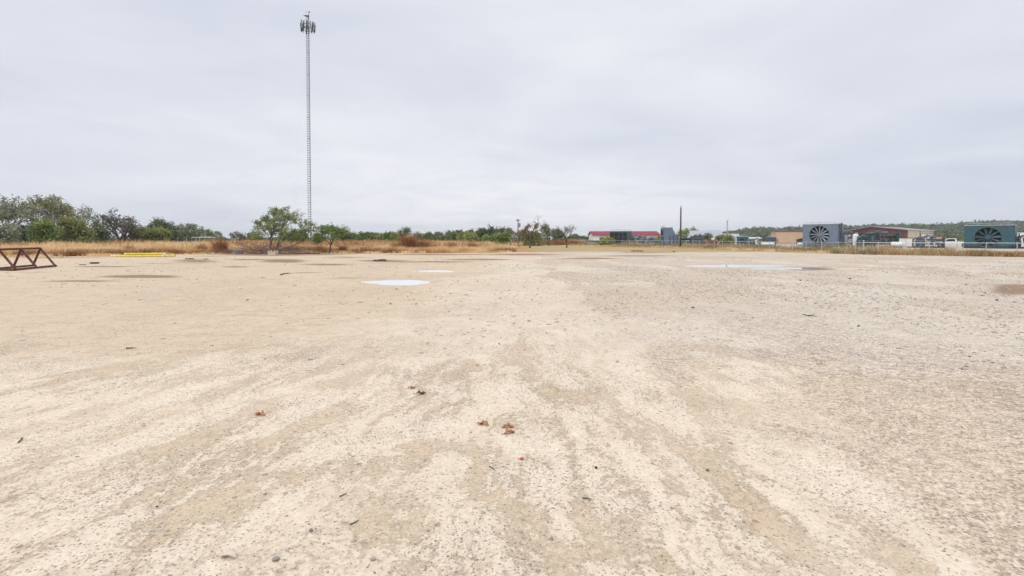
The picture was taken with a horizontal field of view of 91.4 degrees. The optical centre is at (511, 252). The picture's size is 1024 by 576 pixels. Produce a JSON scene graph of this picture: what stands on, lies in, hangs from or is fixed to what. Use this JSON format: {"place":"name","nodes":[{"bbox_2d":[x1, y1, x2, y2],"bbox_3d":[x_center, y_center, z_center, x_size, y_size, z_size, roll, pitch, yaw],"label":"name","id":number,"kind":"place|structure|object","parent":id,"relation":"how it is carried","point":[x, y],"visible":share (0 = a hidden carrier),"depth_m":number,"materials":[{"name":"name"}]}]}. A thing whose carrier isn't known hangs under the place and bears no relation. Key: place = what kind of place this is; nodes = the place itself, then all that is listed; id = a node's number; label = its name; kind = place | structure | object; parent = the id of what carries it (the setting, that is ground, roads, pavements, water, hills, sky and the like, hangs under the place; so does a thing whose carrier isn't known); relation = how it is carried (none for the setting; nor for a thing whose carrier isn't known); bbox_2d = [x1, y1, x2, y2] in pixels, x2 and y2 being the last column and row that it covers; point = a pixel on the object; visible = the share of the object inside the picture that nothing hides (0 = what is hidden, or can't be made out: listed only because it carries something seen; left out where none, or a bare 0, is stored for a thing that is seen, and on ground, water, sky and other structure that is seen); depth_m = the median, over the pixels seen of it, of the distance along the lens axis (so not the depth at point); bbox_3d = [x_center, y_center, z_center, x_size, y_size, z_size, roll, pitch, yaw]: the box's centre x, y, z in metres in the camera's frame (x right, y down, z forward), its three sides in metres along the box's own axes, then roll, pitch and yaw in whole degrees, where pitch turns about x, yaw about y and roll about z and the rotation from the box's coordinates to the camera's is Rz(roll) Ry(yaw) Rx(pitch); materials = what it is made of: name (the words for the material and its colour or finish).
{"place":"outdoors","nodes":[
{"label":"outdoors","id":0,"kind":"place"},
{"bbox_2d":[234,232,246,242],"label":"bare shrub","id":1,"kind":"object","parent":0,"point":[239,236],"visible":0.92,"depth_m":74.83,"materials":[{"name":"grey plant"}]},
{"bbox_2d":[0,238,510,249],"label":"dry grass","id":2,"kind":"structure","parent":0,"point":[79,244],"depth_m":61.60,"materials":[{"name":"plant"}]},
{"bbox_2d":[0,243,517,257],"bbox_3d":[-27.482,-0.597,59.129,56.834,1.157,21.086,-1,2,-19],"label":"dry grass","id":3,"kind":"structure","parent":0,"point":[437,249],"depth_m":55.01,"materials":[{"name":"plant"}]},
{"bbox_2d":[0,239,1023,575],"bbox_3d":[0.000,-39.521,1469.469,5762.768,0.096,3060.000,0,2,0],"label":"ground","id":4,"kind":"structure","parent":0,"point":[38,313],"depth_m":4.51,"materials":[{"name":"beige gravel"}]},
{"bbox_2d":[0,220,34,244],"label":"shrub","id":5,"kind":"object","parent":4,"relation":"on","point":[9,233],"visible":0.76,"depth_m":62.73,"materials":[{"name":"green plant"}]},
{"bbox_2d":[14,222,33,242],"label":"shrub","id":6,"kind":"object","parent":4,"relation":"on","point":[23,226],"visible":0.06,"depth_m":73.27,"materials":[{"name":"green plant"}]},
{"bbox_2d":[0,194,49,225],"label":"tree","id":7,"kind":"object","parent":4,"relation":"on","point":[8,212],"visible":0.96,"depth_m":71.75,"materials":[{"name":"green plant"}]},
{"bbox_2d":[0,247,56,270],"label":"metal truss","id":8,"kind":"object","parent":4,"relation":"on","point":[13,266],"visible":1,"depth_m":26.45,"materials":[{"name":"brown metal"}]},
{"bbox_2d":[24,218,63,244],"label":"shrub","id":9,"kind":"object","parent":4,"relation":"on","point":[43,230],"visible":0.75,"depth_m":65.26,"materials":[{"name":"green plant"}]},
{"bbox_2d":[10,194,85,237],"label":"tree","id":10,"kind":"object","parent":4,"relation":"on","point":[47,204],"visible":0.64,"depth_m":77.09,"materials":[{"name":"green plant"}]},
{"bbox_2d":[40,204,99,225],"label":"tree","id":11,"kind":"object","parent":4,"relation":"on","point":[84,215],"visible":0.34,"depth_m":85.06,"materials":[{"name":"green plant"}]},
{"bbox_2d":[53,214,101,244],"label":"shrub","id":12,"kind":"object","parent":4,"relation":"on","point":[73,230],"visible":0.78,"depth_m":68.71,"materials":[{"name":"green plant"}]},
{"bbox_2d":[86,220,114,243],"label":"shrub","id":13,"kind":"object","parent":4,"relation":"on","point":[104,234],"visible":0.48,"depth_m":79.81,"materials":[{"name":"green plant"}]},
{"bbox_2d":[91,207,145,242],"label":"tree","id":14,"kind":"object","parent":4,"relation":"on","point":[124,224],"visible":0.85,"depth_m":85.37,"materials":[{"name":"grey plant"}]},
{"bbox_2d":[113,255,164,256],"bbox_3d":[-32.696,0.298,43.840,4.324,0.187,0.192,0,2,-1],"label":"yellow pipe","id":15,"kind":"object","parent":4,"relation":"on","point":[138,256],"visible":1,"depth_m":43.77,"materials":[{"name":"paint"}]},
{"bbox_2d":[124,225,156,241],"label":"shrub","id":16,"kind":"object","parent":4,"relation":"on","point":[145,231],"visible":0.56,"depth_m":87.45,"materials":[{"name":"green plant"}]},
{"bbox_2d":[147,226,174,242],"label":"shrub","id":17,"kind":"object","parent":4,"relation":"on","point":[161,234],"visible":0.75,"depth_m":89.54,"materials":[{"name":"green plant"}]},
{"bbox_2d":[146,216,183,238],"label":"tree","id":18,"kind":"object","parent":4,"relation":"on","point":[158,223],"visible":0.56,"depth_m":94.30,"materials":[{"name":"green plant"}]},
{"bbox_2d":[165,227,192,241],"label":"shrub","id":19,"kind":"object","parent":4,"relation":"on","point":[178,234],"visible":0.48,"depth_m":95.33,"materials":[{"name":"green plant"}]},
{"bbox_2d":[159,237,215,242],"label":"chain link fence","id":20,"kind":"object","parent":4,"relation":"on","point":[196,238],"visible":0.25,"depth_m":91.83,"materials":[{"name":"metal"}]},
{"bbox_2d":[172,223,204,237],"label":"tree","id":21,"kind":"object","parent":4,"relation":"on","point":[187,227],"visible":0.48,"depth_m":104.89,"materials":[{"name":"green plant"}]},
{"bbox_2d":[184,233,200,242],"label":"shrub","id":22,"kind":"object","parent":4,"relation":"on","point":[191,236],"visible":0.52,"depth_m":103.41,"materials":[{"name":"green plant"}]},
{"bbox_2d":[191,242,208,252],"bbox_3d":[-33.400,-0.565,53.416,2.759,1.379,2.868,1,2,42],"label":"weed tuft","id":23,"kind":"object","parent":4,"relation":"on","point":[200,246],"visible":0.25,"depth_m":53.19,"materials":[{"name":"beige plant"}]},
{"bbox_2d":[192,228,214,240],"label":"tree","id":24,"kind":"object","parent":4,"relation":"on","point":[208,231],"visible":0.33,"depth_m":118.11,"materials":[{"name":"green plant"}]},
{"bbox_2d":[205,231,222,240],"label":"tree","id":25,"kind":"object","parent":4,"relation":"on","point":[218,233],"visible":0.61,"depth_m":129.82,"materials":[{"name":"green plant"}]},
{"bbox_2d":[198,237,231,253],"bbox_3d":[-31.335,-0.940,53.431,3.594,2.129,4.149,1,2,28],"label":"weed tuft","id":26,"kind":"object","parent":4,"relation":"on","point":[219,243],"visible":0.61,"depth_m":53.13,"materials":[{"name":"brown plant"}]},
{"bbox_2d":[215,548,236,557],"bbox_3d":[-1.431,1.506,2.497,0.124,0.029,0.056,0,2,0],"label":"rock","id":27,"kind":"object","parent":4,"relation":"on","point":[232,553],"visible":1,"depth_m":2.50,"materials":[{"name":"beige stone"}]},
{"bbox_2d":[229,231,246,240],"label":"tree","id":28,"kind":"object","parent":4,"relation":"on","point":[232,235],"visible":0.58,"depth_m":138.94,"materials":[{"name":"green plant"}]},
{"bbox_2d":[245,232,266,240],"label":"tree","id":29,"kind":"object","parent":4,"relation":"on","point":[256,238],"visible":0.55,"depth_m":119.50,"materials":[{"name":"green plant"}]},
{"bbox_2d":[206,238,322,253],"bbox_3d":[-25.818,-0.720,51.598,11.937,1.802,6.177,0,2,0],"label":"brush pile","id":30,"kind":"object","parent":4,"relation":"on","point":[263,249],"visible":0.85,"depth_m":51.49,"materials":[{"name":"brown plant"}]},
{"bbox_2d":[268,250,277,255],"bbox_3d":[-22.282,0.045,46.613,0.690,0.500,0.530,0,2,3],"label":"concrete block","id":31,"kind":"object","parent":4,"relation":"on","point":[271,253],"visible":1,"depth_m":46.37,"materials":[{"name":"beige concrete"}]},
{"bbox_2d":[249,205,326,250],"bbox_3d":[-25.228,-2.626,55.062,8.936,5.532,6.571,0,2,0],"label":"mesquite tree","id":32,"kind":"object","parent":4,"relation":"on","point":[274,223],"visible":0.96,"depth_m":54.79,"materials":[{"name":"green plant"}]},
{"bbox_2d":[272,246,316,253],"bbox_3d":[-21.819,-0.295,50.780,5.450,0.958,2.337,0,2,-12],"label":"brush pile","id":33,"kind":"object","parent":4,"relation":"on","point":[292,252],"visible":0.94,"depth_m":50.75,"materials":[{"name":"brown plant"}]},
{"bbox_2d":[281,227,307,241],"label":"tree","id":34,"kind":"object","parent":4,"relation":"on","point":[292,233],"visible":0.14,"depth_m":98.97,"materials":[{"name":"green plant"}]},
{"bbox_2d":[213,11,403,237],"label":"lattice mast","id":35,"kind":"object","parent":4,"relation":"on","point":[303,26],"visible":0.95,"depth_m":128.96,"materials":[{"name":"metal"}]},
{"bbox_2d":[313,245,328,252],"bbox_3d":[-21.300,-0.473,55.461,2.475,1.081,3.250,0,2,0],"label":"weed tuft","id":36,"kind":"object","parent":4,"relation":"on","point":[318,248],"visible":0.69,"depth_m":55.07,"materials":[{"name":"brown plant"}]},
{"bbox_2d":[309,222,349,252],"bbox_3d":[-19.553,-1.592,53.301,3.987,3.480,3.889,0,2,14],"label":"tree","id":37,"kind":"object","parent":4,"relation":"on","point":[332,231],"visible":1,"depth_m":53.08,"materials":[{"name":"green plant"}]},
{"bbox_2d":[334,229,353,241],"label":"tree","id":38,"kind":"object","parent":4,"relation":"on","point":[348,236],"visible":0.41,"depth_m":99.66,"materials":[{"name":"green plant"}]},
{"bbox_2d":[354,231,374,240],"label":"tree","id":39,"kind":"object","parent":4,"relation":"on","point":[365,236],"visible":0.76,"depth_m":103.43,"materials":[{"name":"green plant"}]},
{"bbox_2d":[61,236,687,240],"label":"wood","id":40,"kind":"object","parent":4,"relation":"on","point":[115,238],"visible":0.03,"depth_m":240.64,"materials":[{"name":"green plant"}]},
{"bbox_2d":[372,232,384,240],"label":"tree","id":41,"kind":"object","parent":4,"relation":"on","point":[377,236],"visible":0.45,"depth_m":108.98,"materials":[{"name":"green plant"}]},
{"bbox_2d":[381,231,400,241],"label":"tree","id":42,"kind":"object","parent":4,"relation":"on","point":[392,236],"visible":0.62,"depth_m":99.52,"materials":[{"name":"green plant"}]},
{"bbox_2d":[361,280,429,284],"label":"puddle","id":43,"kind":"object","parent":4,"relation":"on","point":[400,282],"visible":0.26,"depth_m":18.58,"materials":[{"name":"liquid"}]},
{"bbox_2d":[395,226,411,239],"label":"tree","id":44,"kind":"object","parent":4,"relation":"on","point":[403,232],"visible":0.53,"depth_m":102.93,"materials":[{"name":"green plant"}]},
{"bbox_2d":[388,230,423,247],"bbox_3d":[-12.068,-1.421,57.243,6.575,2.876,5.738,0,2,0],"label":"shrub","id":45,"kind":"object","parent":4,"relation":"on","point":[406,241],"visible":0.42,"depth_m":56.91,"materials":[{"name":"brown plant"}]},
{"bbox_2d":[413,238,436,247],"bbox_3d":[-10.231,-0.942,57.096,4.572,1.927,4.518,0,2,0],"label":"weed tuft","id":46,"kind":"object","parent":4,"relation":"on","point":[423,243],"visible":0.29,"depth_m":56.98,"materials":[{"name":"beige plant"}]},
{"bbox_2d":[422,231,436,240],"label":"tree","id":47,"kind":"object","parent":4,"relation":"on","point":[428,235],"visible":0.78,"depth_m":116.67,"materials":[{"name":"green plant"}]},
{"bbox_2d":[414,270,453,271],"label":"puddle","id":48,"kind":"object","parent":4,"relation":"on","point":[433,271],"visible":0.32,"depth_m":24.77,"materials":[{"name":"liquid"}]},
{"bbox_2d":[433,230,457,240],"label":"tree","id":49,"kind":"object","parent":4,"relation":"on","point":[448,235],"visible":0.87,"depth_m":110.77,"materials":[{"name":"green plant"}]},
{"bbox_2d":[442,240,463,248],"bbox_3d":[-7.012,-0.936,58.320,3.446,1.846,3.344,0,2,-14],"label":"weed tuft","id":50,"kind":"object","parent":4,"relation":"on","point":[453,244],"visible":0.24,"depth_m":58.02,"materials":[{"name":"beige plant"}]},
{"bbox_2d":[456,230,473,241],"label":"tree","id":51,"kind":"object","parent":4,"relation":"on","point":[461,235],"visible":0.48,"depth_m":105.57,"materials":[{"name":"green plant"}]},
{"bbox_2d":[461,232,479,242],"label":"tree","id":52,"kind":"object","parent":4,"relation":"on","point":[473,237],"visible":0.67,"depth_m":91.21,"materials":[{"name":"green plant"}]},
{"bbox_2d":[475,228,486,241],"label":"tree","id":53,"kind":"object","parent":4,"relation":"on","point":[479,233],"visible":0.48,"depth_m":111.38,"materials":[{"name":"green plant"}]},
{"bbox_2d":[482,232,497,243],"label":"tree","id":54,"kind":"object","parent":4,"relation":"on","point":[491,238],"visible":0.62,"depth_m":89.38,"materials":[{"name":"green plant"}]},
{"bbox_2d":[481,224,501,239],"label":"tree","id":55,"kind":"object","parent":4,"relation":"on","point":[484,231],"visible":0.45,"depth_m":109.20,"materials":[{"name":"green plant"}]},
{"bbox_2d":[493,231,511,245],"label":"tree","id":56,"kind":"object","parent":4,"relation":"on","point":[505,237],"visible":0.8,"depth_m":99.16,"materials":[{"name":"green plant"}]},
{"bbox_2d":[504,227,522,242],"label":"tree","id":57,"kind":"object","parent":4,"relation":"on","point":[510,231],"visible":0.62,"depth_m":115.44,"materials":[{"name":"green plant"}]},
{"bbox_2d":[516,219,520,245],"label":"utility pole","id":58,"kind":"object","parent":4,"relation":"on","point":[518,223],"visible":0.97,"depth_m":111.85,"materials":[{"name":"grey wood"}]},
{"bbox_2d":[513,221,548,247],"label":"bare tree","id":59,"kind":"object","parent":4,"relation":"on","point":[530,236],"visible":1,"depth_m":83.90,"materials":[{"name":"brown plant"}]},
{"bbox_2d":[521,230,543,245],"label":"tree","id":60,"kind":"object","parent":4,"relation":"on","point":[535,241],"visible":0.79,"depth_m":107.37,"materials":[{"name":"green plant"}]},
{"bbox_2d":[539,224,561,245],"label":"tree","id":61,"kind":"object","parent":4,"relation":"on","point":[547,231],"visible":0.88,"depth_m":111.74,"materials":[{"name":"green plant"}]},
{"bbox_2d":[551,228,564,239],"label":"tree","id":62,"kind":"object","parent":4,"relation":"on","point":[560,237],"visible":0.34,"depth_m":123.30,"materials":[{"name":"green plant"}]},
{"bbox_2d":[554,224,576,247],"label":"bare tree","id":63,"kind":"object","parent":4,"relation":"on","point":[566,229],"visible":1,"depth_m":83.34,"materials":[{"name":"brown plant"}]},
{"bbox_2d":[597,235,614,244],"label":"tree","id":64,"kind":"object","parent":4,"relation":"on","point":[607,242],"visible":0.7,"depth_m":99.29,"materials":[{"name":"green plant"}]},
{"bbox_2d":[610,229,633,243],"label":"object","id":65,"kind":"object","parent":4,"relation":"on","point":[623,235],"visible":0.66,"depth_m":99.87,"materials":[{"name":"metal"}]},
{"bbox_2d":[632,234,646,243],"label":"compressor","id":66,"kind":"object","parent":4,"relation":"on","point":[641,239],"visible":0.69,"depth_m":100.53,"materials":[{"name":"metal"}]},
{"bbox_2d":[660,226,679,244],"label":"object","id":67,"kind":"object","parent":4,"relation":"on","point":[668,234],"visible":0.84,"depth_m":88.08,"materials":[{"name":"grey metal"}]},
{"bbox_2d":[680,208,681,245],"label":"utility pole","id":68,"kind":"object","parent":4,"relation":"on","point":[680,225],"visible":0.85,"depth_m":81.83,"materials":[{"name":"brown wood"}]},
{"bbox_2d":[677,234,694,244],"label":"compressor","id":69,"kind":"object","parent":4,"relation":"on","point":[691,238],"visible":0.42,"depth_m":88.26,"materials":[{"name":"metal"}]},
{"bbox_2d":[676,226,697,242],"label":"tree","id":70,"kind":"object","parent":4,"relation":"on","point":[685,231],"visible":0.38,"depth_m":163.96,"materials":[{"name":"green plant"}]},
{"bbox_2d":[690,234,703,243],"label":"compressor","id":71,"kind":"object","parent":4,"relation":"on","point":[701,239],"visible":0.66,"depth_m":91.95,"materials":[{"name":"metal"}]},
{"bbox_2d":[704,233,713,244],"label":"tree","id":72,"kind":"object","parent":4,"relation":"on","point":[707,236],"visible":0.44,"depth_m":128.52,"materials":[{"name":"green plant"}]},
{"bbox_2d":[716,233,734,244],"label":"tree","id":73,"kind":"object","parent":4,"relation":"on","point":[725,238],"visible":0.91,"depth_m":127.18,"materials":[{"name":"green plant"}]},
{"bbox_2d":[736,235,748,244],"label":"cooler","id":74,"kind":"object","parent":4,"relation":"on","point":[742,238],"visible":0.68,"depth_m":111.99,"materials":[{"name":"teal metal"}]},
{"bbox_2d":[685,265,821,269],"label":"puddle","id":75,"kind":"object","parent":4,"relation":"on","point":[782,266],"visible":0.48,"depth_m":29.19,"materials":[{"name":"liquid"}]},
{"bbox_2d":[747,238,768,245],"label":"compressor","id":76,"kind":"object","parent":4,"relation":"on","point":[767,240],"visible":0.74,"depth_m":108.66,"materials":[{"name":"grey metal"}]},
{"bbox_2d":[575,240,1023,255],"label":"chain link fence","id":77,"kind":"object","parent":4,"relation":"on","point":[818,248],"visible":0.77,"depth_m":54.84,"materials":[{"name":"metal"}]},
{"bbox_2d":[802,222,844,246],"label":"cooler","id":78,"kind":"object","parent":4,"relation":"on","point":[820,234],"visible":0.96,"depth_m":94.87,"materials":[{"name":"metal"}]},
{"bbox_2d":[844,230,857,246],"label":"compressor","id":79,"kind":"object","parent":4,"relation":"on","point":[849,236],"visible":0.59,"depth_m":96.07,"materials":[{"name":"grey metal"}]},
{"bbox_2d":[855,234,873,247],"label":"compressor","id":80,"kind":"object","parent":4,"relation":"on","point":[866,238],"visible":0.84,"depth_m":86.07,"materials":[{"name":"metal"}]},
{"bbox_2d":[864,230,898,247],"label":"compressor","id":81,"kind":"object","parent":4,"relation":"on","point":[890,237],"visible":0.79,"depth_m":90.08,"materials":[{"name":"metal"}]},
{"bbox_2d":[844,226,935,244],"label":"shed","id":82,"kind":"structure","parent":4,"relation":"on","point":[908,233],"depth_m":126.45,"materials":[{"name":"metal"}]},
{"bbox_2d":[899,238,911,246],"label":"cabinet","id":83,"kind":"object","parent":4,"relation":"on","point":[906,240],"visible":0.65,"depth_m":85.83,"materials":[{"name":"white metal"}]},
{"bbox_2d":[913,235,944,247],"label":"compressor","id":84,"kind":"object","parent":4,"relation":"on","point":[932,242],"visible":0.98,"depth_m":84.25,"materials":[{"name":"grey metal"}]},
{"bbox_2d":[934,232,963,241],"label":"tree","id":85,"kind":"object","parent":4,"relation":"on","point":[960,238],"visible":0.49,"depth_m":188.11,"materials":[{"name":"green plant"}]},
{"bbox_2d":[934,238,965,246],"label":"pickup truck","id":86,"kind":"object","parent":4,"relation":"on","point":[951,241],"visible":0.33,"depth_m":91.37,"materials":[{"name":"white paint"}]},
{"bbox_2d":[964,223,1019,248],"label":"cooler","id":87,"kind":"object","parent":4,"relation":"on","point":[1000,235],"visible":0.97,"depth_m":80.02,"materials":[{"name":"teal metal"}]},
{"bbox_2d":[1015,235,1023,248],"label":"compressor","id":88,"kind":"object","parent":4,"relation":"on","point":[1019,246],"visible":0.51,"depth_m":78.64,"materials":[{"name":"grey metal"}]},
{"bbox_2d":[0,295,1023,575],"bbox_3d":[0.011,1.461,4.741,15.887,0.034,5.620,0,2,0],"label":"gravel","id":89,"kind":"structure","parent":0,"point":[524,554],"depth_m":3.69,"materials":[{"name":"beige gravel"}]},
{"bbox_2d":[0,265,1023,370],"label":"gravel","id":90,"kind":"structure","parent":0,"point":[926,268],"depth_m":14.16,"materials":[{"name":"beige gravel"}]},
{"bbox_2d":[0,0,1023,238],"label":"sky","id":91,"kind":"structure","parent":0,"point":[588,115],"materials":[{"name":"white"}]},
{"bbox_2d":[6,256,1023,304],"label":"gravel","id":92,"kind":"structure","parent":0,"point":[552,272],"depth_m":22.13,"materials":[{"name":"beige gravel"}]},
{"bbox_2d":[509,238,598,244],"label":"dry grass","id":93,"kind":"structure","parent":0,"point":[563,241],"depth_m":121.31,"materials":[{"name":"orange plant"}]},
{"bbox_2d":[587,231,660,242],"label":"building","id":94,"kind":"structure","parent":0,"point":[595,235],"depth_m":161.27,"materials":[{"name":"red metal"}]},
{"bbox_2d":[687,230,722,242],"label":"barn","id":95,"kind":"structure","parent":0,"point":[702,232],"depth_m":148.57,"materials":[{"name":"grey metal"}]},
{"bbox_2d":[767,235,777,243],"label":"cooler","id":96,"kind":"object","parent":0,"point":[772,239],"visible":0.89,"depth_m":117.88,"materials":[{"name":"metal"}]},
{"bbox_2d":[770,230,802,243],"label":"building","id":97,"kind":"structure","parent":0,"point":[789,236],"depth_m":134.88,"materials":[{"name":"beige metal"}]},
{"bbox_2d":[568,241,1023,256],"bbox_3d":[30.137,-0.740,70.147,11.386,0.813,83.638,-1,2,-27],"label":"dry grass","id":98,"kind":"structure","parent":0,"point":[852,251],"depth_m":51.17,"materials":[{"name":"beige plant"}]},
{"bbox_2d":[873,248,1023,256],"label":"dry grass","id":99,"kind":"structure","parent":0,"point":[943,253],"depth_m":46.18,"materials":[{"name":"beige plant"}]},
{"bbox_3d":[-33.046,0.284,44.360,4.824,0.187,0.192,0,2,-2],"label":"yellow pipe","id":100,"kind":"object","parent":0,"visible":0},
{"bbox_2d":[124,253,165,254],"bbox_3d":[-32.546,0.119,44.355,3.424,0.187,0.192,0,2,-4],"label":"yellow pipe","id":101,"kind":"object","parent":100,"relation":"on","point":[144,253],"visible":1,"depth_m":44.29,"materials":[{"name":"paint"}]},
{"bbox_3d":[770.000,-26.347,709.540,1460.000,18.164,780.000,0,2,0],"label":"hills","id":102,"kind":"structure","parent":0,"visible":0},
{"bbox_2d":[722,219,1023,239],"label":"hill wood","id":103,"kind":"object","parent":102,"relation":"on","point":[954,229],"visible":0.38,"depth_m":465.51,"materials":[{"name":"green plant"}]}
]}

